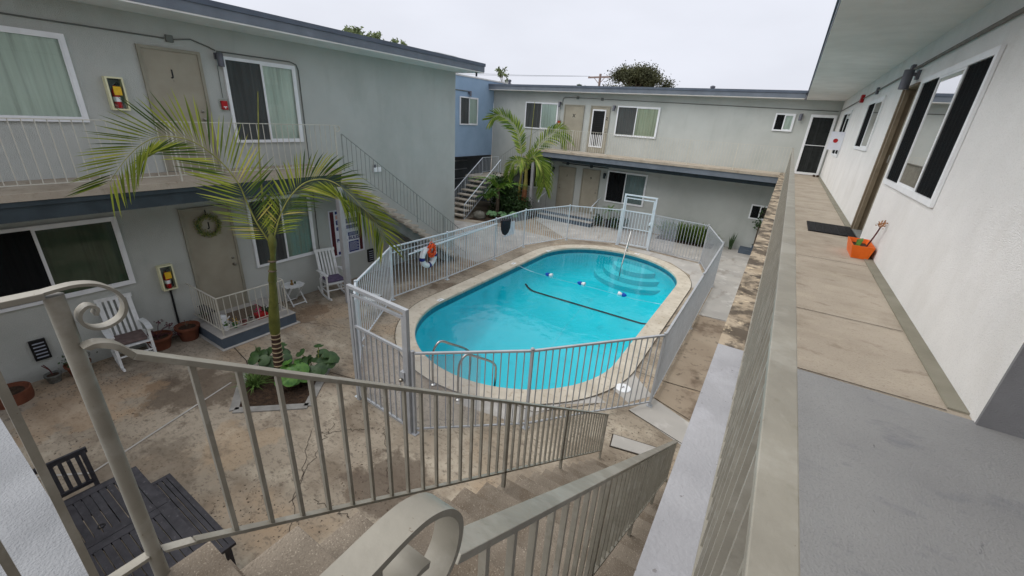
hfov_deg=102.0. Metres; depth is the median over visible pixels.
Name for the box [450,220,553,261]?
courtyard path
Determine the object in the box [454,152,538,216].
concrete staircase
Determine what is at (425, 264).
lifebuoy
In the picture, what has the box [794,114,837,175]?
storm door
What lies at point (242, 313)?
doormat
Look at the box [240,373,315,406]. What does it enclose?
planting bed
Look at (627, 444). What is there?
utility cover
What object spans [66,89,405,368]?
palm tree
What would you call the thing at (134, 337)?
rocking chair
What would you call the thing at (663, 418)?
side path slab
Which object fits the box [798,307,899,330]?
walkway joint
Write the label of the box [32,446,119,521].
patio chair
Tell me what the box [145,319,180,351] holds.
plant pot
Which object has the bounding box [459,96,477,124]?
window
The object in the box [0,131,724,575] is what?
ground
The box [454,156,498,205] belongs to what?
stair railing
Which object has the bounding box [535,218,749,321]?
side path
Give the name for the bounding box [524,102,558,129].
window
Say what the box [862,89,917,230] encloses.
door
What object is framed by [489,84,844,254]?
apartment building
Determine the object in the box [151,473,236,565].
patio bench
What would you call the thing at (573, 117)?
door
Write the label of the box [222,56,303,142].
window
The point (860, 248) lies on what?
potted plant
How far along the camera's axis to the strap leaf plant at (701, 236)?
17.44 m
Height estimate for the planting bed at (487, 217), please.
0.070 m
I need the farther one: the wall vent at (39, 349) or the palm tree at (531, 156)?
the palm tree at (531, 156)
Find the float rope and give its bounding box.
[522,267,658,303]
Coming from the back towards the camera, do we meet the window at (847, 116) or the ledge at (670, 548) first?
the window at (847, 116)
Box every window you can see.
[0,25,89,121]
[0,216,135,312]
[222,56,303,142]
[244,193,315,267]
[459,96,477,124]
[521,160,552,188]
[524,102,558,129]
[604,170,647,206]
[614,106,660,138]
[748,204,767,220]
[771,113,795,131]
[831,110,852,157]
[853,95,886,150]
[883,44,1006,207]
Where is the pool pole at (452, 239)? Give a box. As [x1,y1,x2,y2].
[408,223,497,254]
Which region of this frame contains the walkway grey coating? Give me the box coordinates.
[797,369,1023,575]
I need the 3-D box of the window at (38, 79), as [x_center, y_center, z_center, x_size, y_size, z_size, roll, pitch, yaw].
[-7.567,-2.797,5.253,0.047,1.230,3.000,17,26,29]
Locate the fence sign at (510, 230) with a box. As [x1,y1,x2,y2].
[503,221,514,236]
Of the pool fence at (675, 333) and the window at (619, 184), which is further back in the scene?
the window at (619, 184)
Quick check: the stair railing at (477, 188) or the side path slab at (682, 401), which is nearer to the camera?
the side path slab at (682, 401)
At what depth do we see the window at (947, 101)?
3.98 m
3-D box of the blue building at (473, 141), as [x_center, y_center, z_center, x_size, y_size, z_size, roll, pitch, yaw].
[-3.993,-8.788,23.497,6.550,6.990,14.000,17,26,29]
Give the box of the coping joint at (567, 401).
[395,244,691,403]
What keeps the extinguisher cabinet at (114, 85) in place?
attached to the apartment building at (389, 106)
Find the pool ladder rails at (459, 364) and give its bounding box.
[430,340,496,400]
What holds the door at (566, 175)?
in the apartment building at (728, 200)
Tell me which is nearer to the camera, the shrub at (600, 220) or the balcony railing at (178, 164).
the balcony railing at (178, 164)
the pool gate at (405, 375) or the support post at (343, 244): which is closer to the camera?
the pool gate at (405, 375)
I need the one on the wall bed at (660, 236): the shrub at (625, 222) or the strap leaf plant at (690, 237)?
the strap leaf plant at (690, 237)
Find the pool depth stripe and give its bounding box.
[525,284,645,323]
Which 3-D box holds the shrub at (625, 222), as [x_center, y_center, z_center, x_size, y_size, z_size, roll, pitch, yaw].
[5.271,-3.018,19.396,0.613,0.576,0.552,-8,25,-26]
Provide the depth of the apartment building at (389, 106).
7.82 m
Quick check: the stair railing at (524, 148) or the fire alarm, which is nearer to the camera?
the fire alarm
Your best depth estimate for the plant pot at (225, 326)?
8.31 m
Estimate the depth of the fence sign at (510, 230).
14.82 m
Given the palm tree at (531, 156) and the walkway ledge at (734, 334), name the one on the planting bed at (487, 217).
the palm tree at (531, 156)
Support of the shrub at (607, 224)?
on the ground
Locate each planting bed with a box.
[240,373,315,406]
[468,209,536,222]
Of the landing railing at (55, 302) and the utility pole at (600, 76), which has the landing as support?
the landing railing at (55, 302)
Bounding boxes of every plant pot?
[0,381,34,409]
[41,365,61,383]
[57,351,97,376]
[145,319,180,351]
[173,320,199,341]
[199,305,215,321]
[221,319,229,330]
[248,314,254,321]
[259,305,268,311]
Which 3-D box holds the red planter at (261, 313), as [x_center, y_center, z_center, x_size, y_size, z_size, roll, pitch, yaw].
[-5.399,0.471,8.882,0.180,0.336,0.230,17,26,29]
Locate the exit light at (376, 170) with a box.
[373,164,380,171]
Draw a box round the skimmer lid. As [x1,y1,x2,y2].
[616,383,630,392]
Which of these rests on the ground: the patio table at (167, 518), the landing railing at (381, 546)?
the patio table at (167, 518)
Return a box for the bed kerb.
[229,364,330,413]
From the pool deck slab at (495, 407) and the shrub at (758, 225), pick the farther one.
the shrub at (758, 225)
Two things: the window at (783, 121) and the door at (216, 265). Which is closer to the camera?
the door at (216, 265)
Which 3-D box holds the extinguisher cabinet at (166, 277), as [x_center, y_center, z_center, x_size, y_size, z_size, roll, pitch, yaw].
[-6.707,-0.210,8.061,0.118,0.500,0.230,17,26,29]
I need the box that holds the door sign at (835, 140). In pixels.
[827,131,845,149]
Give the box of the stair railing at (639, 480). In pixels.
[455,440,677,575]
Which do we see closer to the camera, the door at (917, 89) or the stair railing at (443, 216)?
the door at (917, 89)
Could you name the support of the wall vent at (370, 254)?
attached to the apartment building at (389, 106)
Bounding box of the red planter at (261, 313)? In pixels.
[253,304,267,319]
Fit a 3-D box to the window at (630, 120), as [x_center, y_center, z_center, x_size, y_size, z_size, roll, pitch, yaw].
[5.448,-7.257,18.138,1.870,1.240,0.047,17,26,29]
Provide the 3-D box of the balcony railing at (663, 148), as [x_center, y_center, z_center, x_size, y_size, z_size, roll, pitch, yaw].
[5.483,-5.706,16.962,10.020,0.930,0.030,17,26,29]
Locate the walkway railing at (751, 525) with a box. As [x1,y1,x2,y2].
[691,148,799,575]
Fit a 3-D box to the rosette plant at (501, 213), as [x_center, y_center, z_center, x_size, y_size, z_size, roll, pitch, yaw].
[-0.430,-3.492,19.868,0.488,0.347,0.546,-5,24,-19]
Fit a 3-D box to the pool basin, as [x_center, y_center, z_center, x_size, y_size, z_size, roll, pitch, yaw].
[1.567,0.990,12.225,4.740,1.720,10.190,17,26,29]
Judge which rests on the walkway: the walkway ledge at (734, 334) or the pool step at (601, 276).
the walkway ledge at (734, 334)
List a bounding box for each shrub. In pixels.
[484,172,533,218]
[499,190,518,216]
[592,213,602,225]
[596,204,619,227]
[610,217,624,228]
[617,217,628,229]
[752,207,765,245]
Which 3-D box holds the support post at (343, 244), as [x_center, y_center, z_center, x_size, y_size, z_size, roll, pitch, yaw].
[-4.012,-0.956,9.917,0.120,2.850,0.130,17,26,29]
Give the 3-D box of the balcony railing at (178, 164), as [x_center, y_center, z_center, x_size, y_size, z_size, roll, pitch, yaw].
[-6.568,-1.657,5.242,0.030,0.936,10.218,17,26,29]
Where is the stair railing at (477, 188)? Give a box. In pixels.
[464,160,500,217]
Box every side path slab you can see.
[629,398,688,444]
[655,382,698,420]
[665,315,725,391]
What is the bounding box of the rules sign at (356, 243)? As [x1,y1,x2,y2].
[328,209,364,257]
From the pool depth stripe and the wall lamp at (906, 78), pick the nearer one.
the wall lamp at (906, 78)
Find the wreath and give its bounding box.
[194,210,221,236]
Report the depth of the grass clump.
7.10 m
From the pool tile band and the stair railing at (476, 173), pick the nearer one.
the pool tile band
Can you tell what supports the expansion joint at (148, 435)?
on the ground
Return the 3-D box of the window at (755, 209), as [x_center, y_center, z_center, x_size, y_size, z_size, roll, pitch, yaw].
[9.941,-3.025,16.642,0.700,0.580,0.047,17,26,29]
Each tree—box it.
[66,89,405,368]
[342,25,383,39]
[390,38,407,45]
[482,104,575,214]
[494,67,508,82]
[602,59,679,87]
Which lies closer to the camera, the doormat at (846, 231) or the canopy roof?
the canopy roof
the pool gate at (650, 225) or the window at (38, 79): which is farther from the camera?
the pool gate at (650, 225)
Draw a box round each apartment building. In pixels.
[0,0,485,383]
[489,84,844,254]
[806,0,1023,438]
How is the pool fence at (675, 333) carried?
on the ground
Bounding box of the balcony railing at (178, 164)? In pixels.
[0,117,339,186]
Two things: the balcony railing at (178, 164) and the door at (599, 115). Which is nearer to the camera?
the balcony railing at (178, 164)
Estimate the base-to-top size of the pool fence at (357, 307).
1.476 m
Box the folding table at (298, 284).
[282,281,306,306]
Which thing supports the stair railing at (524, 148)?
on the concrete staircase at (460, 211)
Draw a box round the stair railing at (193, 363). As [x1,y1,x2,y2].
[79,338,608,552]
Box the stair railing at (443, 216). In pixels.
[341,134,465,252]
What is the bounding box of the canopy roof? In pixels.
[0,418,88,575]
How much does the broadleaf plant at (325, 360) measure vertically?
0.551 m
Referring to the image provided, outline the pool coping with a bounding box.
[395,244,690,404]
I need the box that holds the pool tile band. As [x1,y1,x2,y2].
[415,250,676,337]
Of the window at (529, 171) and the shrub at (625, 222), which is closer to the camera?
the shrub at (625, 222)
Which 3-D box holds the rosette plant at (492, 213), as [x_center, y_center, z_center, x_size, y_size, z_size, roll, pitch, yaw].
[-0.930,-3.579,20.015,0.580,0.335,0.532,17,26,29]
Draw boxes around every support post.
[334,187,350,302]
[528,157,535,215]
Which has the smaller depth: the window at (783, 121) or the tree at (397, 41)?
the window at (783, 121)
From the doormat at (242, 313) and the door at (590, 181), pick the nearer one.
the doormat at (242, 313)
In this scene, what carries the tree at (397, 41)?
on the ground
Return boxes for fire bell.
[859,95,865,102]
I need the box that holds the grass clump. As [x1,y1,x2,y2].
[228,365,272,392]
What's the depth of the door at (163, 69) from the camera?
7.54 m
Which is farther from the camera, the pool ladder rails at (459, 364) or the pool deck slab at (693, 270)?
the pool deck slab at (693, 270)
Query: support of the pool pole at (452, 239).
attached to the pool fence at (357, 307)
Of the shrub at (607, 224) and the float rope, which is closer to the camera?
the float rope
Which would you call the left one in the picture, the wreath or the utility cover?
the wreath
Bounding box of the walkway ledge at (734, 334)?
[718,172,784,350]
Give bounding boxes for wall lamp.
[213,52,224,66]
[898,69,921,89]
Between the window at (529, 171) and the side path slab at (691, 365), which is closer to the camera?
the side path slab at (691, 365)
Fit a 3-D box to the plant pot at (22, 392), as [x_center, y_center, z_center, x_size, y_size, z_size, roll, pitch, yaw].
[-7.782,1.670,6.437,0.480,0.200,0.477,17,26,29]
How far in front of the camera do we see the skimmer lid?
7.74 m
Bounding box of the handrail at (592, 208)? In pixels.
[590,198,600,221]
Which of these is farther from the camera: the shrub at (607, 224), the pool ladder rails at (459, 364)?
the shrub at (607, 224)
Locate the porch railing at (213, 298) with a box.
[185,277,288,336]
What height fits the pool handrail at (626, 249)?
1.559 m
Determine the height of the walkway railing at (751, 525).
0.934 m
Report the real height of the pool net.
0.520 m
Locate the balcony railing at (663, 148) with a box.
[538,128,791,174]
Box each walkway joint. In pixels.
[797,367,945,409]
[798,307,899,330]
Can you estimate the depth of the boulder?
19.48 m
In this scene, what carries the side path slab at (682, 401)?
on the ground
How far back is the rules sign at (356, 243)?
11.35 m
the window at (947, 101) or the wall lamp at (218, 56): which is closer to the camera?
the window at (947, 101)
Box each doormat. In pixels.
[223,304,261,321]
[807,221,856,237]
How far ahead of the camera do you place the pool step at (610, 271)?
15.00 m
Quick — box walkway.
[795,174,971,419]
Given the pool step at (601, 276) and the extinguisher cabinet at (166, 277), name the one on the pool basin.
the pool step at (601, 276)
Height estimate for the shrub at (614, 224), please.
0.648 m
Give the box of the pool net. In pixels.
[501,219,510,234]
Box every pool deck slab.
[456,396,605,422]
[613,373,650,401]
[618,245,702,287]
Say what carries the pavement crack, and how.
on the ground
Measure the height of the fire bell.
0.170 m
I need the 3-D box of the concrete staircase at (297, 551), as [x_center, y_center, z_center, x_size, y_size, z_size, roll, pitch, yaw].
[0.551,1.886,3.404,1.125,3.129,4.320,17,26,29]
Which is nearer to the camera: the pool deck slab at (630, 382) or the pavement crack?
the pavement crack
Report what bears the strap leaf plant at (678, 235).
on the wall bed at (660, 236)
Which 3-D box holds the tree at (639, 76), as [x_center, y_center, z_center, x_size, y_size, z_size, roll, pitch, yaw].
[12.344,-17.241,42.090,7.302,10.360,6.542,17,26,29]
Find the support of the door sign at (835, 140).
attached to the apartment building at (928, 165)
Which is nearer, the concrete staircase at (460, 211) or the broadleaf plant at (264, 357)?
the broadleaf plant at (264, 357)
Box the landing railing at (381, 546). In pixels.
[320,492,463,575]
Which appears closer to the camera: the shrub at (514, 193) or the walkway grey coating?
the walkway grey coating
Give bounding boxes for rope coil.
[427,242,435,257]
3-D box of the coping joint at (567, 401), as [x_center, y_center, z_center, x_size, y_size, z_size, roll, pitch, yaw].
[1.624,0.131,11.870,5.610,0.001,11.060,17,26,29]
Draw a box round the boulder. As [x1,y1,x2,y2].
[473,210,485,218]
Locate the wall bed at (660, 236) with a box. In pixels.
[657,234,713,247]
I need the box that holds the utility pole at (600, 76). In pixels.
[588,74,611,85]
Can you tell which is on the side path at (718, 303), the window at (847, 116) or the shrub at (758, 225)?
the shrub at (758, 225)
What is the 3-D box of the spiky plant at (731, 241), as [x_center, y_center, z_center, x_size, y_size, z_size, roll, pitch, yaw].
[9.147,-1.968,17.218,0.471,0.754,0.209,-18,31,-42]
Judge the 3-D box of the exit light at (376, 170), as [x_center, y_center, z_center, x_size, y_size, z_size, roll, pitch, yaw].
[-3.776,-3.357,11.608,0.058,0.200,0.260,17,26,29]
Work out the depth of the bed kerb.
6.71 m
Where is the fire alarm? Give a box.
[220,99,229,110]
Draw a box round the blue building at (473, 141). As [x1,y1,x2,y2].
[433,51,507,201]
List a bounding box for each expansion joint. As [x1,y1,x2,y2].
[37,382,231,476]
[629,410,681,443]
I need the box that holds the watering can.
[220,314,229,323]
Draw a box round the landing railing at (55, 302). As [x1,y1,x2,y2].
[0,280,169,575]
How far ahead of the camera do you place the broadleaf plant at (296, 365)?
7.09 m
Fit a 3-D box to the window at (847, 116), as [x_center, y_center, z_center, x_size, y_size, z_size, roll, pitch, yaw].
[9.726,-4.543,12.255,0.027,1.240,2.100,17,26,29]
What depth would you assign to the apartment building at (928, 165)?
3.54 m
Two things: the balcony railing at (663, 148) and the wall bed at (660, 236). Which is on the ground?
the wall bed at (660, 236)
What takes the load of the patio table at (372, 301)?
on the ground
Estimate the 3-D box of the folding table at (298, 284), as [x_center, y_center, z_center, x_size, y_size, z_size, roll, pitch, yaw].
[-5.329,0.147,10.151,0.470,0.499,0.460,17,26,29]
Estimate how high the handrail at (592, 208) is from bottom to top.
1.072 m
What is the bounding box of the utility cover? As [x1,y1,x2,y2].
[609,433,655,454]
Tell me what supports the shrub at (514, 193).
on the planting bed at (487, 217)
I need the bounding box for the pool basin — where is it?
[415,249,676,389]
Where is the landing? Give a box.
[166,541,240,575]
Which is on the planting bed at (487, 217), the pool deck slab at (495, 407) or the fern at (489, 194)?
the fern at (489, 194)
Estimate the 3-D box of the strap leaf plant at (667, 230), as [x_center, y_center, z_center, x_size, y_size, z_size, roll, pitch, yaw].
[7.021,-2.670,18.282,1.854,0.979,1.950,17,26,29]
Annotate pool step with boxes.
[594,268,660,294]
[603,264,658,286]
[613,261,654,278]
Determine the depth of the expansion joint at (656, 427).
6.79 m
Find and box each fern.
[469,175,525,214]
[471,187,505,200]
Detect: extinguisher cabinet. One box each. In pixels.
[101,76,130,110]
[155,263,177,291]
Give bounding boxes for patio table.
[64,466,204,575]
[362,293,380,316]
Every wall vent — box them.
[27,338,51,361]
[367,248,373,261]
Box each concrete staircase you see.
[229,458,662,575]
[321,175,458,261]
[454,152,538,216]
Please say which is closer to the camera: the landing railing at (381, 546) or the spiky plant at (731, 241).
the landing railing at (381, 546)
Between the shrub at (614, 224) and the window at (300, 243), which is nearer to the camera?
the window at (300, 243)
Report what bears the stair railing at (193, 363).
on the concrete staircase at (297, 551)
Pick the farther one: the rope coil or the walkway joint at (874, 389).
the rope coil
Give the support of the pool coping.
on the pool basin
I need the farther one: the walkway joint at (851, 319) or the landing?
the walkway joint at (851, 319)
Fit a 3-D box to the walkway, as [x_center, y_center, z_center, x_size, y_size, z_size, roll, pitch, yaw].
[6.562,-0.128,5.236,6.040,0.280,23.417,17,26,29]
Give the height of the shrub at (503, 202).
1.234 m
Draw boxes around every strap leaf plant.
[654,218,688,238]
[662,219,695,240]
[675,224,714,242]
[684,222,724,244]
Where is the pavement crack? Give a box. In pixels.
[289,431,311,530]
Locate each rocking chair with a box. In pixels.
[93,292,156,371]
[313,247,344,300]
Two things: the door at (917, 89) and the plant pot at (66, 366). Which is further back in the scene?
the plant pot at (66, 366)
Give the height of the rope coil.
0.450 m
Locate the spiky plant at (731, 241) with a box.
[728,233,736,249]
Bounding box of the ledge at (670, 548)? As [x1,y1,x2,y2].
[634,343,743,575]
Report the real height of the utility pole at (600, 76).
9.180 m
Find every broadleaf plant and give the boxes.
[247,342,292,367]
[274,358,309,386]
[296,344,339,374]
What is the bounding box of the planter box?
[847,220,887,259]
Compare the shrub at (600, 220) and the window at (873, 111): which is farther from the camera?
the shrub at (600, 220)
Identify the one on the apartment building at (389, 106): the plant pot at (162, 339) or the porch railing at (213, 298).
the porch railing at (213, 298)
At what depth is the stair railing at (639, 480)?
1.46 m
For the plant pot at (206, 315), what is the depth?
8.55 m
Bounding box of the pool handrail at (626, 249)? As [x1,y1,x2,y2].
[618,231,631,279]
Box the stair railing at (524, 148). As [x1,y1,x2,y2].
[503,129,538,166]
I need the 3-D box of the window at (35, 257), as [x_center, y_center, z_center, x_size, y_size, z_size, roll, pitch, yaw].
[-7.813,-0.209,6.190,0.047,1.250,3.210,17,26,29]
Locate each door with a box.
[134,43,221,171]
[177,203,248,312]
[555,166,575,210]
[560,104,584,150]
[578,168,600,214]
[586,105,610,153]
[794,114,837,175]
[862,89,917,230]
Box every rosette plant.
[486,210,496,216]
[497,211,506,218]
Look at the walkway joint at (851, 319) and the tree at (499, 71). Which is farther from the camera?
the tree at (499, 71)
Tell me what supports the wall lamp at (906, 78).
attached to the apartment building at (928, 165)
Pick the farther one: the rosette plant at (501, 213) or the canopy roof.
the rosette plant at (501, 213)
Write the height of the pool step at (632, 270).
0.620 m
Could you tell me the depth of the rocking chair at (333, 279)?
10.65 m
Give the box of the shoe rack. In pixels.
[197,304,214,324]
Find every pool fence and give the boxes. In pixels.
[353,204,622,397]
[410,214,724,436]
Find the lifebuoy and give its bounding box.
[419,245,436,267]
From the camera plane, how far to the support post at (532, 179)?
20.29 m
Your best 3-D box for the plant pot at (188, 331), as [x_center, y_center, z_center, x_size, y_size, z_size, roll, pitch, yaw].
[-6.547,0.835,8.375,0.428,0.412,0.425,17,26,29]
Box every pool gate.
[346,284,412,434]
[617,194,657,249]

